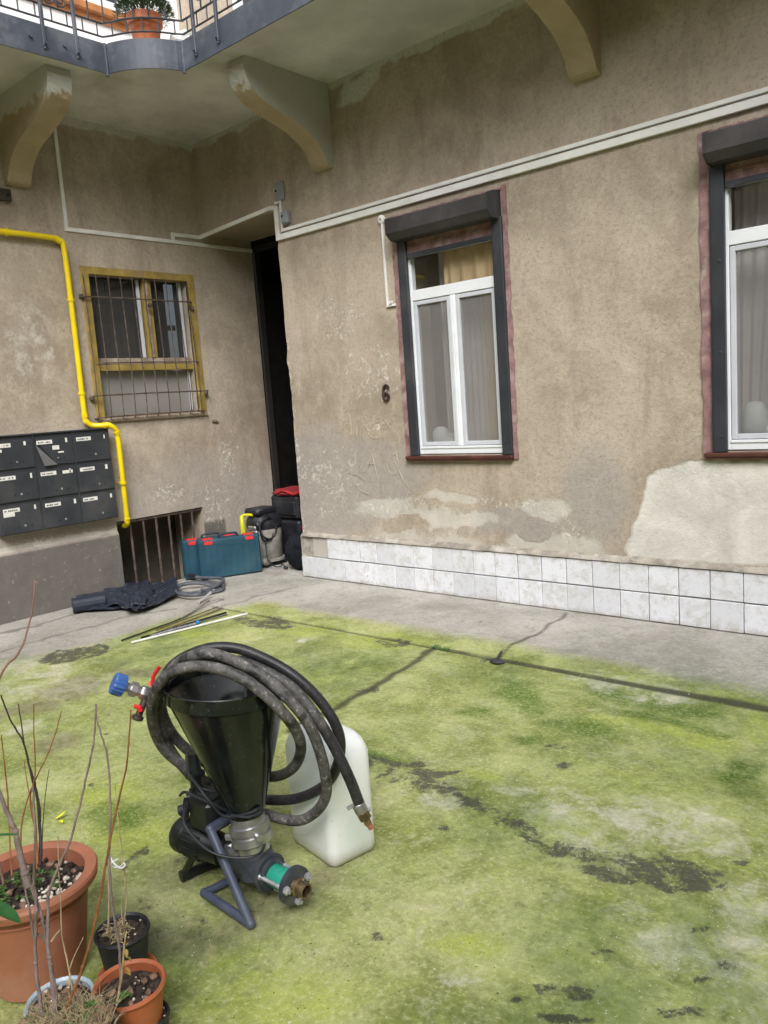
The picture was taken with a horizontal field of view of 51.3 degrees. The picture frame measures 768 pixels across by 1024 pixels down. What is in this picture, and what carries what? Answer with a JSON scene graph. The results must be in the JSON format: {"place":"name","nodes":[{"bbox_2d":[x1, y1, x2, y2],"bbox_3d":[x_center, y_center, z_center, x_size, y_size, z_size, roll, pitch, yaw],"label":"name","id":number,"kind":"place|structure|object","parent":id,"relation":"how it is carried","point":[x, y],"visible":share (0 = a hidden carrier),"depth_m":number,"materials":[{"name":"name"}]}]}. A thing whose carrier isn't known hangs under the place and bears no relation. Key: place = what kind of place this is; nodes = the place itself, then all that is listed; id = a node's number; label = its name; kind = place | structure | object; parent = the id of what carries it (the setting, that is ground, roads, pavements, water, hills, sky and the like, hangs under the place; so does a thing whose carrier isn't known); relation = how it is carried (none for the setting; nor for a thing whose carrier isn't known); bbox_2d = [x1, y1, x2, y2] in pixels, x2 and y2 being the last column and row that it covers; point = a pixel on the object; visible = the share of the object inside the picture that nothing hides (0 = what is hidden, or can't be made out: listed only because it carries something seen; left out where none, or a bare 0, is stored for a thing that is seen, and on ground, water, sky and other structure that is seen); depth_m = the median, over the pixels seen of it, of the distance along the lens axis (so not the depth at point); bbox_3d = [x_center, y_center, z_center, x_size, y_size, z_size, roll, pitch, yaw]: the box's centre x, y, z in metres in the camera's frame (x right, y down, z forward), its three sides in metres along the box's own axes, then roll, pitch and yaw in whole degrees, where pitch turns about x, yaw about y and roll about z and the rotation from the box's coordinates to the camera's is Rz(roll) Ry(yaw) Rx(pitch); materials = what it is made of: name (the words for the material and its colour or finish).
{"place":"outdoors","nodes":[
{"label":"outdoors","id":0,"kind":"place"},
{"bbox_2d":[169,29,191,40],"bbox_3d":[-1.556,-3.617,6.189,0.218,0.195,0.228,-6,8,-10],"label":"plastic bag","id":1,"kind":"object","parent":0,"point":[178,37],"visible":0.17,"depth_m":6.11,"materials":[{"name":"white plastic"}]},
{"bbox_2d":[262,560,303,575],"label":"path","id":2,"kind":"structure","parent":0,"point":[290,570],"depth_m":7.96,"materials":[{"name":"concrete"}]},
{"bbox_2d":[239,505,287,568],"bbox_3d":[-1.141,0.247,8.132,0.615,0.599,0.402,3,10,41],"label":"vacuum cleaner","id":3,"kind":"object","parent":2,"relation":"on","point":[264,522],"visible":0.91,"depth_m":8.08,"materials":[{"name":"black plastic"}]},
{"bbox_2d":[271,486,302,554],"bbox_3d":[-0.899,0.053,8.445,0.546,0.865,0.369,3,10,41],"label":"tool trolley","id":4,"kind":"object","parent":2,"relation":"on","point":[285,501],"visible":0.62,"depth_m":8.33,"materials":[{"name":"black plastic"}]},
{"bbox_2d":[284,532,302,569],"bbox_3d":[-0.786,0.388,7.840,0.440,0.401,0.338,3,10,41],"label":"black bag","id":5,"kind":"object","parent":2,"relation":"on","point":[293,553],"visible":0.36,"depth_m":7.76,"materials":[{"name":"fabric"}]},
{"bbox_2d":[0,607,767,1023],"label":"ground","id":6,"kind":"structure","parent":0,"point":[392,693],"depth_m":2.84,"materials":[{"name":"green plant"}]},
{"bbox_2d":[0,580,97,1002],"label":"potted shrub","id":7,"kind":"object","parent":6,"relation":"on","point":[78,869],"visible":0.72,"depth_m":2.25,"materials":[{"name":"orange plant"}]},
{"bbox_2d":[23,975,93,1015],"bbox_3d":[-0.816,1.300,2.036,0.172,0.142,0.172,3,10,41],"label":"glazed pot","id":8,"kind":"object","parent":6,"relation":"on","point":[62,985],"visible":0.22,"depth_m":2.07,"materials":[{"name":"white ceramic"}]},
{"bbox_2d":[0,703,131,1023],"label":"dry shrub","id":9,"kind":"object","parent":8,"relation":"in","point":[69,1008],"visible":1,"depth_m":1.87,"materials":[{"name":"plant"}]},
{"bbox_2d":[55,811,65,822],"bbox_3d":[-1.296,1.224,3.218,0.058,0.026,0.043,3,10,41],"label":"yellow leaf","id":10,"kind":"object","parent":6,"relation":"on","point":[61,814],"visible":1,"depth_m":3.23,"materials":[{"name":"yellow plant"}]},
{"bbox_2d":[97,952,156,978],"bbox_3d":[-0.733,1.320,2.287,0.164,0.020,0.164,3,10,41],"label":"saucer","id":11,"kind":"object","parent":6,"relation":"on","point":[150,956],"visible":0.06,"depth_m":2.32,"materials":[{"name":"orange ceramic"}]},
{"bbox_2d":[94,786,149,970],"bbox_3d":[-0.753,1.042,2.249,0.154,0.571,0.154,3,10,41],"label":"nursery pot","id":12,"kind":"object","parent":11,"relation":"on","point":[135,926],"visible":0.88,"depth_m":2.24,"materials":[{"name":"plastic"}]},
{"bbox_2d":[111,858,125,868],"bbox_3d":[-0.733,0.966,2.199,0.043,0.039,0.026,-5,8,-3],"label":"tie string","id":13,"kind":"object","parent":12,"relation":"attached to","point":[117,866],"visible":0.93,"depth_m":2.20,"materials":[{"name":"white plastic"}]},
{"bbox_2d":[91,958,166,1023],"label":"terracotta pot","id":14,"kind":"object","parent":6,"relation":"on","point":[142,1001],"visible":0.83,"depth_m":2.02,"materials":[{"name":"ceramic"}]},
{"bbox_2d":[157,1000,169,1023],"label":"seedling pot","id":15,"kind":"object","parent":6,"relation":"on","point":[166,1013],"visible":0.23,"depth_m":2.05,"materials":[{"name":"plastic"}]},
{"bbox_2d":[121,600,209,640],"bbox_3d":[-1.641,0.836,6.246,0.105,0.012,1.121,-1,8,22],"label":"steel rod","id":16,"kind":"object","parent":6,"relation":"on","point":[157,626],"visible":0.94,"depth_m":6.02,"materials":[{"name":"brown metal"}]},
{"bbox_2d":[151,622,195,635],"bbox_3d":[-1.554,0.870,5.943,0.032,0.021,0.404,3,11,43],"label":"spiral rod","id":17,"kind":"object","parent":6,"relation":"on","point":[161,632],"visible":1,"depth_m":5.94,"materials":[{"name":"grey metal"}]},
{"bbox_2d":[141,612,226,638],"bbox_3d":[-1.505,0.853,6.068,0.015,0.015,0.759,3,11,42],"label":"steel rod","id":18,"kind":"object","parent":6,"relation":"on","point":[145,636],"visible":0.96,"depth_m":6.10,"materials":[{"name":"metal"}]},
{"bbox_2d":[149,608,222,635],"bbox_3d":[-1.508,0.840,6.154,0.011,0.011,0.777,1,9,32],"label":"steel rod","id":19,"kind":"object","parent":6,"relation":"on","point":[190,620],"visible":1,"depth_m":6.18,"materials":[{"name":"brown metal"}]},
{"bbox_2d":[156,606,217,630],"bbox_3d":[-1.521,0.825,6.225,0.010,0.010,0.688,0,9,30],"label":"steel rod","id":20,"kind":"object","parent":6,"relation":"on","point":[186,618],"visible":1,"depth_m":6.20,"materials":[{"name":"metal"}]},
{"bbox_2d":[131,613,247,643],"bbox_3d":[-1.430,0.860,5.963,0.937,0.017,0.017,-10,10,-38],"label":"steel rod","id":21,"kind":"object","parent":6,"relation":"on","point":[179,630],"visible":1,"depth_m":5.93,"materials":[{"name":"metal"}]},
{"bbox_2d":[162,614,227,633],"bbox_3d":[-1.460,0.855,6.046,0.010,0.010,0.674,3,11,43],"label":"steel rod","id":22,"kind":"object","parent":6,"relation":"on","point":[200,622],"visible":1,"depth_m":6.12,"materials":[{"name":"metal"}]},
{"bbox_2d":[162,655,312,929],"bbox_3d":[-0.451,0.892,2.630,0.547,0.736,0.416,3,10,41],"label":"mixing pump","id":23,"kind":"object","parent":6,"relation":"on","point":[230,728],"visible":0.94,"depth_m":2.54,"materials":[{"name":"metal"}]},
{"bbox_2d":[109,642,373,829],"bbox_3d":[-0.442,0.750,2.627,0.814,0.680,0.336,-2,8,14],"label":"mortar hose","id":24,"kind":"object","parent":23,"relation":"on","point":[291,688],"visible":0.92,"depth_m":2.54,"materials":[{"name":"black rubber"}]},
{"bbox_2d":[285,718,374,866],"bbox_3d":[-0.198,0.970,2.868,0.200,0.476,0.275,-10,10,-38],"label":"jerrycan","id":25,"kind":"object","parent":6,"relation":"on","point":[336,833],"visible":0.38,"depth_m":2.77,"materials":[{"name":"white plastic"}]},
{"bbox_2d":[0,611,764,1023],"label":"moss clumps","id":26,"kind":"object","parent":6,"relation":"on","point":[386,883],"visible":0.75,"depth_m":2.59,"materials":[{"name":"green plant"}]},
{"bbox_2d":[3,606,766,1023],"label":"grit","id":27,"kind":"object","parent":6,"relation":"on","point":[505,864],"visible":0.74,"depth_m":2.48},
{"bbox_2d":[428,645,450,650],"bbox_3d":[0.361,0.855,5.061,0.174,0.022,0.084,3,10,41],"label":"weed tuft","id":28,"kind":"object","parent":6,"relation":"on","point":[444,648],"visible":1,"depth_m":5.05,"materials":[{"name":"green plant"}]},
{"bbox_2d":[489,651,504,664],"bbox_3d":[0.673,0.869,4.789,0.090,0.032,0.215,-3,8,4],"label":"floor drain plug","id":29,"kind":"object","parent":6,"relation":"on","point":[497,660],"visible":1,"depth_m":4.71,"materials":[{"name":"metal"}]},
{"bbox_2d":[0,570,767,711],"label":"path","id":30,"kind":"structure","parent":0,"point":[567,642],"depth_m":5.49,"materials":[{"name":"concrete"}]},
{"bbox_2d":[71,577,177,612],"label":"plastic sheets","id":31,"kind":"object","parent":30,"relation":"on","point":[133,595],"visible":0.96,"depth_m":6.83,"materials":[{"name":"plastic"}]},
{"bbox_2d":[175,573,224,603],"bbox_3d":[-1.671,0.676,7.248,0.460,0.080,1.106,-5,8,-9],"label":"vacuum hose","id":32,"kind":"object","parent":30,"relation":"on","point":[207,592],"visible":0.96,"depth_m":7.17,"materials":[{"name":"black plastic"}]},
{"bbox_2d":[181,597,223,617],"bbox_3d":[-1.494,0.776,6.534,0.060,0.024,0.610,-1,8,22],"label":"steel rod","id":33,"kind":"object","parent":30,"relation":"on","point":[220,598],"visible":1,"depth_m":6.56,"materials":[{"name":"grey metal"}]},
{"bbox_2d":[180,532,235,579],"bbox_3d":[-1.689,0.413,7.839,0.560,0.431,0.131,-7,8,-22],"label":"tool case","id":34,"kind":"object","parent":30,"relation":"on","point":[189,556],"visible":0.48,"depth_m":7.71,"materials":[{"name":"teal plastic"}]},
{"bbox_2d":[196,531,261,579],"bbox_3d":[-1.506,0.408,7.781,0.600,0.431,0.131,-7,8,-22],"label":"tool case","id":35,"kind":"object","parent":30,"relation":"on","point":[231,555],"visible":0.97,"depth_m":7.73,"materials":[{"name":"teal plastic"}]},
{"bbox_2d":[446,432,454,445],"bbox_3d":[0.574,-0.545,6.347,0.192,0.182,0.141,3,10,41],"label":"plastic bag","id":36,"kind":"object","parent":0,"point":[451,437],"visible":0.15,"depth_m":6.32,"materials":[{"name":"white plastic"}]},
{"label":"ground","id":37,"kind":"structure","parent":0,"visible":0},
{"bbox_2d":[0,0,767,635],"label":"apartment building","id":38,"kind":"structure","parent":37,"relation":"on","point":[618,468],"depth_m":6.05,"materials":[{"name":"paint"}]},
{"bbox_2d":[0,188,11,201],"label":"junction box","id":39,"kind":"object","parent":38,"relation":"attached to","point":[5,195],"visible":1,"depth_m":6.38,"materials":[{"name":"grey plastic"}]},
{"bbox_2d":[0,428,117,536],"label":"letterbox bank","id":40,"kind":"structure","parent":38,"relation":"attached to","point":[53,479],"depth_m":6.70,"materials":[{"name":"paint"}]},
{"bbox_2d":[0,439,34,470],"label":"letterbox door","id":41,"kind":"structure","parent":40,"relation":"in","point":[14,454],"depth_m":6.45,"materials":[{"name":"paint"}]},
{"bbox_2d":[0,471,39,503],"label":"letterbox door","id":42,"kind":"structure","parent":40,"relation":"in","point":[20,486],"depth_m":6.47,"materials":[{"name":"paint"}]},
{"bbox_2d":[0,502,42,535],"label":"letterbox door","id":43,"kind":"structure","parent":40,"relation":"in","point":[16,519],"depth_m":6.50,"materials":[{"name":"paint"}]},
{"bbox_2d":[34,436,74,465],"bbox_3d":[-2.743,-0.510,6.677,0.036,0.230,0.331,3,10,41],"label":"letterbox door","id":44,"kind":"structure","parent":40,"relation":"in","point":[60,449],"depth_m":6.69,"materials":[{"name":"paint"}]},
{"bbox_2d":[37,466,78,497],"bbox_3d":[-2.735,-0.253,6.722,0.016,0.231,0.331,3,10,41],"label":"letterbox door","id":45,"kind":"structure","parent":40,"relation":"in","point":[55,481],"depth_m":6.71,"materials":[{"name":"paint"}]},
{"bbox_2d":[41,496,81,528],"bbox_3d":[-2.715,0.003,6.756,0.021,0.228,0.331,3,10,41],"label":"letterbox door","id":46,"kind":"structure","parent":40,"relation":"in","point":[66,511],"depth_m":6.75,"materials":[{"name":"paint"}]},
{"bbox_2d":[73,433,110,461],"bbox_3d":[-2.528,-0.562,6.940,0.016,0.230,0.328,3,10,41],"label":"letterbox door","id":47,"kind":"structure","parent":40,"relation":"in","point":[88,447],"depth_m":6.93,"materials":[{"name":"paint"}]},
{"bbox_2d":[77,462,114,492],"bbox_3d":[-2.508,-0.305,6.975,0.021,0.231,0.328,3,10,41],"label":"letterbox door","id":48,"kind":"structure","parent":40,"relation":"in","point":[99,476],"depth_m":6.97,"materials":[{"name":"paint"}]},
{"bbox_2d":[80,491,117,521],"bbox_3d":[-2.491,-0.048,7.011,0.018,0.228,0.328,3,10,41],"label":"letterbox door","id":49,"kind":"structure","parent":40,"relation":"in","point":[98,506],"depth_m":7.00,"materials":[{"name":"paint"}]},
{"bbox_2d":[0,228,129,527],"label":"gas pipe","id":50,"kind":"object","parent":38,"relation":"attached to","point":[70,300],"visible":1,"depth_m":6.87,"materials":[{"name":"yellow metal"}]},
{"bbox_2d":[85,0,124,12],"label":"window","id":51,"kind":"structure","parent":38,"relation":"in","point":[109,4],"depth_m":6.96,"materials":[{"name":"white glass"}]},
{"bbox_2d":[111,0,176,38],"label":"balcony pot plant","id":52,"kind":"object","parent":38,"relation":"on","point":[135,24],"visible":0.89,"depth_m":5.96,"materials":[{"name":"orange ceramic"}]},
{"bbox_2d":[79,266,208,422],"bbox_3d":[-2.226,-1.544,7.437,0.189,1.355,1.252,3,10,41],"label":"barred window","id":53,"kind":"structure","parent":38,"relation":"in","point":[135,329],"depth_m":7.45,"materials":[{"name":"paint"}]},
{"bbox_2d":[53,128,251,252],"bbox_3d":[-2.071,-2.986,7.491,0.018,0.902,2.043,3,10,41],"label":"cable duct","id":54,"kind":"object","parent":38,"relation":"attached to","point":[79,230],"visible":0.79,"depth_m":7.06,"materials":[{"name":"white plastic"}]},
{"bbox_2d":[171,205,271,240],"bbox_3d":[-1.504,-2.647,7.346,1.090,0.137,0.334,3,10,41],"label":"cable duct","id":55,"kind":"object","parent":38,"relation":"attached to","point":[232,223],"visible":1,"depth_m":7.56,"materials":[{"name":"white plastic"}]},
{"bbox_2d":[232,0,249,9],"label":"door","id":56,"kind":"structure","parent":38,"relation":"in","point":[242,2],"depth_m":7.12,"materials":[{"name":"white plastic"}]},
{"bbox_2d":[274,181,284,201],"bbox_3d":[-0.918,-2.805,7.002,0.112,0.160,0.026,3,10,41],"label":"junction box","id":57,"kind":"object","parent":38,"relation":"attached to","point":[279,190],"visible":1,"depth_m":6.99,"materials":[{"name":"grey plastic"}]},
{"bbox_2d":[280,210,290,224],"bbox_3d":[-0.861,-2.571,6.978,0.083,0.105,0.056,3,10,41],"label":"junction box","id":58,"kind":"object","parent":38,"relation":"attached to","point":[285,217],"visible":1,"depth_m":6.96,"materials":[{"name":"grey plastic"}]},
{"bbox_2d":[382,384,389,400],"bbox_3d":[0.015,-0.977,6.550,0.082,0.142,0.023,3,10,41],"label":"house number","id":59,"kind":"object","parent":38,"relation":"attached to","point":[384,393],"visible":1,"depth_m":6.54,"materials":[{"name":"black metal"}]},
{"bbox_2d":[378,215,395,306],"bbox_3d":[0.018,-1.989,6.335,0.121,0.710,0.034,3,10,41],"label":"wall conduit","id":60,"kind":"object","parent":38,"relation":"attached to","point":[381,218],"depth_m":6.35,"materials":[{"name":"white plastic"}]},
{"bbox_2d":[433,426,448,445],"bbox_3d":[0.461,-0.586,6.433,0.140,0.200,0.140,3,10,41],"label":"vase","id":61,"kind":"object","parent":38,"relation":"on","point":[441,433],"visible":0.52,"depth_m":6.38,"materials":[{"name":"white ceramic"}]},
{"bbox_2d":[384,184,518,460],"bbox_3d":[0.481,-1.341,6.002,1.068,1.928,0.235,3,10,41],"label":"window","id":62,"kind":"structure","parent":38,"relation":"in","point":[473,219],"depth_m":6.00,"materials":[{"name":"white plastic"}]},
{"bbox_2d":[438,252,489,440],"bbox_3d":[0.627,-1.293,6.278,0.400,1.600,0.028,3,10,41],"label":"curtain","id":63,"kind":"object","parent":38,"relation":"hanging from","point":[473,317],"visible":0.41,"depth_m":6.26,"materials":[{"name":"white fabric"}]},
{"bbox_2d":[443,241,492,283],"bbox_3d":[0.665,-1.857,5.948,0.550,0.380,0.028,3,10,41],"label":"curtain","id":64,"kind":"object","parent":38,"relation":"hanging from","point":[470,262],"visible":0.48,"depth_m":5.98,"materials":[{"name":"beige fabric"}]},
{"bbox_2d":[479,294,498,439],"bbox_3d":[0.893,-1.281,6.052,0.380,1.600,0.028,3,10,41],"label":"curtain","id":65,"kind":"object","parent":38,"relation":"hanging from","point":[490,365],"visible":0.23,"depth_m":6.15,"materials":[{"name":"white fabric"}]},
{"bbox_2d":[271,94,767,240],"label":"cable duct","id":66,"kind":"object","parent":38,"relation":"attached to","point":[748,104],"visible":1,"depth_m":5.35,"materials":[{"name":"white plastic"}]},
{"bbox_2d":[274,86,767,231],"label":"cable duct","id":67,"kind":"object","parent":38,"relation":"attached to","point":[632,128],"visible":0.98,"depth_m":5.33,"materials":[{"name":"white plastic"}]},
{"bbox_2d":[698,114,767,458],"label":"window","id":68,"kind":"structure","parent":38,"relation":"in","point":[731,156],"depth_m":4.71,"materials":[{"name":"white plastic"}]},
{"bbox_2d":[735,180,767,438],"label":"curtain","id":69,"kind":"object","parent":38,"relation":"hanging from","point":[751,204],"visible":0.7,"depth_m":4.86,"materials":[{"name":"white fabric"}]},
{"bbox_2d":[741,401,767,438],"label":"vase","id":70,"kind":"object","parent":38,"relation":"on","point":[754,416],"visible":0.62,"depth_m":4.80,"materials":[{"name":"white ceramic"}]}
]}

